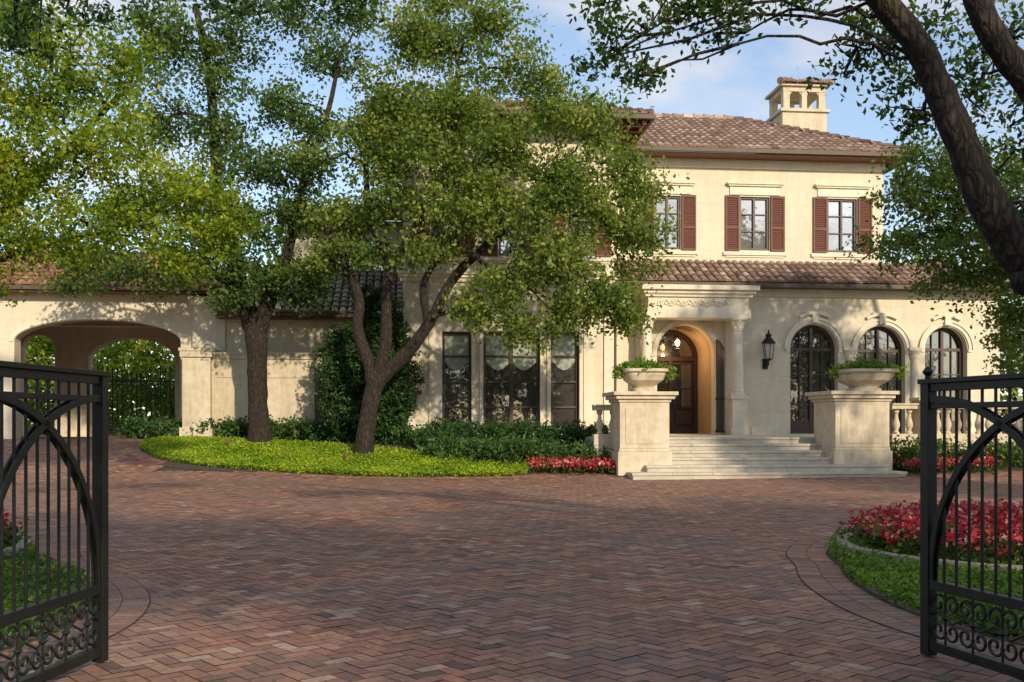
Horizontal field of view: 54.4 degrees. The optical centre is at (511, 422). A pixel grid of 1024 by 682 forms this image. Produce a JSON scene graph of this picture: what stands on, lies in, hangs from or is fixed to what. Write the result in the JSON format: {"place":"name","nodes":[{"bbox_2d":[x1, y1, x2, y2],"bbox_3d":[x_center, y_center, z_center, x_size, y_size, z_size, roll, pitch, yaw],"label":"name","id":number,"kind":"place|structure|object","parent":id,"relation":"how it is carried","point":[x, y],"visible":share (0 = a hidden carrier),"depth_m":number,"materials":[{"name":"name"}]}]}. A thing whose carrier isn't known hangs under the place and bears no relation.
{"place":"outdoors","nodes":[
{"label":"outdoors","id":0,"kind":"place"},
{"bbox_2d":[0,0,1023,423],"label":"sky","id":1,"kind":"structure","parent":0,"point":[731,84],"materials":[{"name":"blue"}]},
{"bbox_2d":[3,434,1023,681],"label":"brick driveway","id":2,"kind":"structure","parent":0,"point":[623,578],"depth_m":9.61,"materials":[{"name":"brown brick"}]},
{"bbox_2d":[0,360,110,681],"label":"wrought iron gate","id":3,"kind":"structure","parent":2,"relation":"on","point":[95,508],"depth_m":5.71,"materials":[{"name":"black metal"}]},
{"bbox_2d":[0,538,150,681],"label":"brick border","id":4,"kind":"object","parent":2,"relation":"on","point":[129,598],"visible":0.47,"depth_m":7.96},
{"bbox_2d":[124,442,550,479],"bbox_3d":[-5.628,1.003,28.734,13.754,0.923,4.689,0,0,19],"label":"brick border","id":5,"kind":"object","parent":2,"relation":"on","point":[136,451],"visible":0.62,"depth_m":26.95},
{"bbox_2d":[786,534,1023,680],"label":"brick border","id":6,"kind":"object","parent":2,"relation":"on","point":[819,573],"visible":0.56,"depth_m":8.51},
{"bbox_2d":[917,366,1023,680],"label":"wrought iron gate","id":7,"kind":"structure","parent":2,"relation":"on","point":[933,517],"depth_m":6.03,"materials":[{"name":"black metal"}]},
{"bbox_2d":[31,424,1022,470],"bbox_3d":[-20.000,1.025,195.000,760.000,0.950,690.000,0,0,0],"label":"ground sheet","id":8,"kind":"object","parent":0,"point":[399,445],"visible":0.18,"depth_m":27.88,"materials":[{"name":"plant"}]},
{"bbox_2d":[0,535,91,649],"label":"groundcover bed","id":9,"kind":"object","parent":8,"relation":"on","point":[20,582],"visible":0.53,"depth_m":8.67,"materials":[{"name":"plant"}]},
{"bbox_2d":[4,509,31,560],"bbox_3d":[-7.173,1.201,10.597,3.793,0.742,3.747,0,0,0],"label":"flower bed","id":10,"kind":"object","parent":9,"relation":"on","point":[7,534],"visible":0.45,"depth_m":11.11,"materials":[{"name":"red plant"}]},
{"bbox_2d":[0,0,419,63],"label":"overhanging branch oak tree","id":11,"kind":"object","parent":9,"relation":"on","point":[13,20],"visible":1,"depth_m":10.36,"materials":[{"name":"green plant"}]},
{"bbox_2d":[26,335,174,434],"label":"distant shrubs","id":12,"kind":"object","parent":8,"relation":"on","point":[46,343],"visible":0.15,"depth_m":47.69,"materials":[{"name":"green plant"}]},
{"bbox_2d":[114,414,154,438],"bbox_3d":[-12.856,0.222,34.529,2.234,1.065,1.286,0,0,23],"label":"hedge","id":13,"kind":"object","parent":8,"relation":"on","point":[130,430],"visible":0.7,"depth_m":34.42,"materials":[{"name":"green plant"}]},
{"bbox_2d":[0,0,285,306],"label":"bright oak tree","id":14,"kind":"object","parent":8,"relation":"on","point":[24,184],"visible":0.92,"depth_m":19.38,"materials":[{"name":"green plant"}]},
{"bbox_2d":[29,0,397,445],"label":"tall oak tree","id":15,"kind":"object","parent":8,"relation":"on","point":[255,323],"visible":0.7,"depth_m":30.69,"materials":[{"name":"green plant"}]},
{"bbox_2d":[134,414,430,447],"bbox_3d":[-7.289,0.345,32.436,10.542,1.372,2.119,0,0,14],"label":"hedge","id":16,"kind":"object","parent":8,"relation":"on","point":[305,429],"visible":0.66,"depth_m":32.20,"materials":[{"name":"green plant"}]},
{"bbox_2d":[139,435,531,476],"bbox_3d":[-5.623,0.940,28.736,12.926,1.136,3.907,0,0,18],"label":"groundcover bed","id":17,"kind":"object","parent":8,"relation":"on","point":[305,456],"visible":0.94,"depth_m":28.26,"materials":[{"name":"plant"}]},
{"bbox_2d":[269,0,689,456],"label":"olive green oak tree","id":18,"kind":"object","parent":17,"relation":"on","point":[505,139],"visible":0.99,"depth_m":28.13,"materials":[{"name":"green plant"}]},
{"bbox_2d":[308,280,428,439],"bbox_3d":[-4.561,-1.946,31.346,3.852,5.158,2.074,0,0,0],"label":"climbing ivy shrub","id":19,"kind":"object","parent":8,"relation":"on","point":[343,382],"visible":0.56,"depth_m":31.04,"materials":[{"name":"green plant"}]},
{"bbox_2d":[53,321,710,433],"bbox_3d":[-6.660,-1.170,36.937,26.913,5.340,6.490,0,0,-2],"label":"plaster","id":20,"kind":"object","parent":8,"relation":"on","point":[697,338],"visible":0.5,"depth_m":35.55,"materials":[{"name":"beige paint"}]},
{"bbox_2d":[673,327,681,348],"bbox_3d":[5.827,-2.996,35.066,0.300,0.740,0.277,0,0,-6],"label":"pendant lantern","id":21,"kind":"object","parent":20,"relation":"hanging from","point":[676,338],"visible":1,"depth_m":35.05,"materials":[{"name":"glass"}]},
{"bbox_2d":[178,348,724,437],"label":"stone piers","id":22,"kind":"structure","parent":8,"relation":"on","point":[214,383],"depth_m":33.01,"materials":[{"name":"beige stone"}]},
{"bbox_2d":[0,121,999,438],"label":"walls","id":23,"kind":"structure","parent":8,"relation":"on","point":[764,389],"depth_m":34.31,"materials":[{"name":"paint"}]},
{"bbox_2d":[97,364,174,435],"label":"arched iron gate","id":24,"kind":"structure","parent":23,"relation":"attached to","point":[141,390],"depth_m":39.88,"materials":[{"name":"black metal"}]},
{"bbox_2d":[212,204,402,312],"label":"wing roof tiles","id":25,"kind":"object","parent":23,"relation":"attached to","point":[345,293],"visible":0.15,"depth_m":34.84,"materials":[{"name":"brown tile"}]},
{"bbox_2d":[0,114,903,320],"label":"rafters","id":26,"kind":"object","parent":23,"relation":"attached to","point":[633,128],"visible":0.13,"depth_m":34.58,"materials":[{"name":"brown wood"}]},
{"bbox_2d":[1,109,1000,313],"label":"roof underlay","id":27,"kind":"object","parent":23,"relation":"on","point":[886,166],"visible":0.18,"depth_m":34.19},
{"bbox_2d":[0,249,222,286],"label":"carport roof tiles","id":28,"kind":"object","parent":27,"relation":"on","point":[37,279],"visible":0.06,"depth_m":33.74,"materials":[{"name":"tile"}]},
{"bbox_2d":[765,83,829,154],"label":"chimney","id":29,"kind":"object","parent":27,"relation":"on","point":[787,96],"visible":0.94,"depth_m":40.20,"materials":[{"name":"paint"}]},
{"bbox_2d":[0,107,1011,390],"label":"gutters","id":30,"kind":"object","parent":23,"relation":"attached to","point":[794,285],"visible":0.3,"depth_m":33.80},
{"bbox_2d":[330,196,962,433],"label":"window frames","id":31,"kind":"structure","parent":23,"relation":"attached to","point":[801,427],"depth_m":34.68,"materials":[{"name":"black metal"}]},
{"bbox_2d":[445,335,574,370],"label":"roman blinds","id":32,"kind":"object","parent":31,"relation":"attached to","point":[456,345],"visible":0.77,"depth_m":32.80,"materials":[{"name":"beige fabric"}]},
{"bbox_2d":[333,198,852,270],"bbox_3d":[2.839,-6.754,35.532,19.184,2.629,4.980,0,0,-5],"label":"window glass","id":33,"kind":"object","parent":31,"relation":"in","point":[760,225],"visible":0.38,"depth_m":35.71,"materials":[{"name":"grey glass"}]},
{"bbox_2d":[445,329,958,428],"bbox_3d":[6.738,-1.519,34.852,18.414,3.780,2.700,0,0,-6],"label":"window glass","id":34,"kind":"object","parent":31,"relation":"in","point":[497,394],"visible":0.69,"depth_m":34.72,"materials":[{"name":"clear glass"}]},
{"bbox_2d":[365,77,1009,284],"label":"roof tiles","id":35,"kind":"object","parent":23,"relation":"on","point":[675,129],"visible":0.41,"depth_m":35.19,"materials":[{"name":"brown tile"}]},
{"bbox_2d":[761,329,775,368],"bbox_3d":[8.722,-2.519,33.943,0.464,1.330,0.592,0,0,-6],"label":"wall lantern","id":36,"kind":"object","parent":23,"relation":"attached to","point":[768,339],"depth_m":33.82,"materials":[{"name":"metal"}]},
{"bbox_2d":[763,344,773,358],"bbox_3d":[8.729,-2.439,33.879,0.294,0.490,0.340,0,0,-5],"label":"lantern glass","id":37,"kind":"object","parent":36,"relation":"on","point":[767,349],"visible":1,"depth_m":33.78,"materials":[{"name":"glass"}]},
{"bbox_2d":[9,126,1001,439],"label":"stone trim","id":38,"kind":"structure","parent":8,"relation":"on","point":[691,304],"depth_m":33.64,"materials":[{"name":"beige stone"}]},
{"bbox_2d":[414,194,871,256],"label":"shutters","id":39,"kind":"object","parent":38,"relation":"on","point":[777,223],"visible":0.45,"depth_m":35.43,"materials":[{"name":"paint"}]},
{"bbox_2d":[657,330,696,433],"bbox_3d":[5.728,-1.477,36.086,1.984,3.757,0.110,0,0,-5],"label":"front door","id":40,"kind":"structure","parent":38,"relation":"attached to","point":[682,419],"depth_m":36.12,"materials":[{"name":"brown wood"}]},
{"bbox_2d":[641,319,744,394],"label":"column shafts","id":41,"kind":"object","parent":38,"relation":"on","point":[736,366],"depth_m":33.20,"materials":[{"name":"stone"}]},
{"bbox_2d":[715,339,724,432],"bbox_3d":[7.014,-1.271,33.558,0.070,3.186,0.870,0,0,-5],"label":"narrow arched window","id":42,"kind":"structure","parent":38,"relation":"attached to","point":[720,397],"depth_m":33.62,"materials":[{"name":"beige stone"}]},
{"bbox_2d":[404,413,609,452],"bbox_3d":[0.083,0.432,30.065,6.776,1.492,2.241,0,0,6],"label":"liriope hedge","id":43,"kind":"object","parent":8,"relation":"on","point":[575,432],"visible":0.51,"depth_m":29.87,"materials":[{"name":"green plant"}]},
{"bbox_2d":[0,178,1023,430],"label":"distant trees","id":44,"kind":"object","parent":8,"relation":"on","point":[1014,394],"visible":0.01,"depth_m":63.03,"materials":[{"name":"green plant"}]},
{"bbox_2d":[416,427,614,470],"bbox_3d":[0.367,0.773,28.174,6.585,1.348,1.928,0,0,14],"label":"hedge","id":45,"kind":"object","parent":8,"relation":"on","point":[517,449],"visible":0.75,"depth_m":27.99,"materials":[{"name":"green plant"}]},
{"bbox_2d":[525,452,615,475],"bbox_3d":[1.868,1.114,27.341,3.048,0.728,2.105,0,0,0],"label":"flower bed","id":46,"kind":"object","parent":8,"relation":"on","point":[571,465],"visible":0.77,"depth_m":26.77,"materials":[{"name":"red plant"}]},
{"bbox_2d":[592,405,611,469],"bbox_3d":[2.611,0.496,27.624,0.735,2.007,0.420,0,0,-6],"label":"stone balustrade","id":47,"kind":"object","parent":8,"relation":"on","point":[600,439],"visible":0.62,"depth_m":27.45,"materials":[{"name":"stone"}]},
{"bbox_2d":[585,435,906,479],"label":"stone staircase","id":48,"kind":"structure","parent":8,"relation":"on","point":[739,456],"depth_m":26.81,"materials":[{"name":"stone"}]},
{"bbox_2d":[602,391,678,475],"bbox_3d":[3.465,0.283,27.084,1.743,2.233,1.662,0,0,-5],"label":"stone pedestal","id":49,"kind":"object","parent":48,"relation":"on","point":[639,431],"visible":0.9,"depth_m":26.43,"materials":[{"name":"stone"}]},
{"bbox_2d":[619,368,668,390],"bbox_3d":[3.579,-1.149,27.136,1.265,0.622,1.265,0,0,-6],"label":"stone planter","id":50,"kind":"object","parent":49,"relation":"on","point":[645,380],"visible":0.85,"depth_m":26.66,"materials":[{"name":"stone"}]},
{"bbox_2d":[610,354,679,382],"bbox_3d":[3.630,-1.496,27.088,1.852,0.830,1.546,0,0,-6],"label":"planter plant","id":51,"kind":"object","parent":50,"relation":"in","point":[644,364],"visible":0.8,"depth_m":26.87,"materials":[{"name":"green plant"}]},
{"bbox_2d":[805,391,899,470],"bbox_3d":[9.449,0.265,27.755,1.931,2.269,1.851,0,0,-6],"label":"stone pedestal","id":52,"kind":"object","parent":48,"relation":"on","point":[851,427],"visible":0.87,"depth_m":27.02,"materials":[{"name":"stone"}]},
{"bbox_2d":[829,368,898,390],"bbox_3d":[9.825,-1.177,27.832,1.629,0.605,1.629,0,0,-6],"label":"stone planter","id":53,"kind":"object","parent":52,"relation":"on","point":[864,379],"visible":0.88,"depth_m":27.26,"materials":[{"name":"stone"}]},
{"bbox_2d":[825,355,908,380],"bbox_3d":[9.851,-1.542,27.827,2.414,0.773,1.772,0,0,-6],"label":"planter plant","id":54,"kind":"object","parent":53,"relation":"in","point":[863,363],"visible":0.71,"depth_m":27.50,"materials":[{"name":"green plant"}]},
{"bbox_2d":[562,0,1023,295],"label":"gnarled live oak tree","id":55,"kind":"object","parent":8,"relation":"on","point":[995,213],"visible":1,"depth_m":9.41,"materials":[{"name":"green plant"}]},
{"bbox_2d":[889,403,918,463],"bbox_3d":[11.163,0.470,28.447,0.780,2.060,0.420,0,0,-6],"label":"stone balustrade","id":56,"kind":"object","parent":8,"relation":"on","point":[896,407],"visible":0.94,"depth_m":28.31,"materials":[{"name":"stone"}]},
{"bbox_2d":[909,397,919,438],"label":"stone pier","id":57,"kind":"structure","parent":8,"relation":"on","point":[916,421],"depth_m":28.44,"materials":[{"name":"stone"}]},
{"bbox_2d":[824,528,1023,643],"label":"groundcover bed","id":58,"kind":"object","parent":8,"relation":"on","point":[902,580],"visible":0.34,"depth_m":8.87,"materials":[{"name":"plant"}]},
{"bbox_2d":[834,498,1022,576],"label":"flower bed","id":59,"kind":"object","parent":58,"relation":"on","point":[891,526],"visible":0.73,"depth_m":10.51,"materials":[{"name":"red plant"}]},
{"bbox_2d":[834,131,1023,388],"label":"grey green oak tree","id":60,"kind":"object","parent":8,"relation":"on","point":[949,236],"visible":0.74,"depth_m":27.72,"materials":[{"name":"green plant"}]},
{"bbox_2d":[893,451,999,474],"bbox_3d":[11.901,1.083,27.313,3.244,0.693,1.966,0,0,0],"label":"flower bed","id":61,"kind":"object","parent":8,"relation":"on","point":[914,464],"visible":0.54,"depth_m":26.84,"materials":[{"name":"red plant"}]},
{"bbox_2d":[889,432,1022,470],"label":"hedge","id":62,"kind":"object","parent":8,"relation":"on","point":[912,451],"visible":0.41,"depth_m":27.43,"materials":[{"name":"green plant"}]},
{"bbox_2d":[937,407,1022,460],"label":"stone balustrade","id":63,"kind":"object","parent":8,"relation":"on","point":[988,424],"visible":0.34,"depth_m":28.53,"materials":[{"name":"stone"}]}
]}

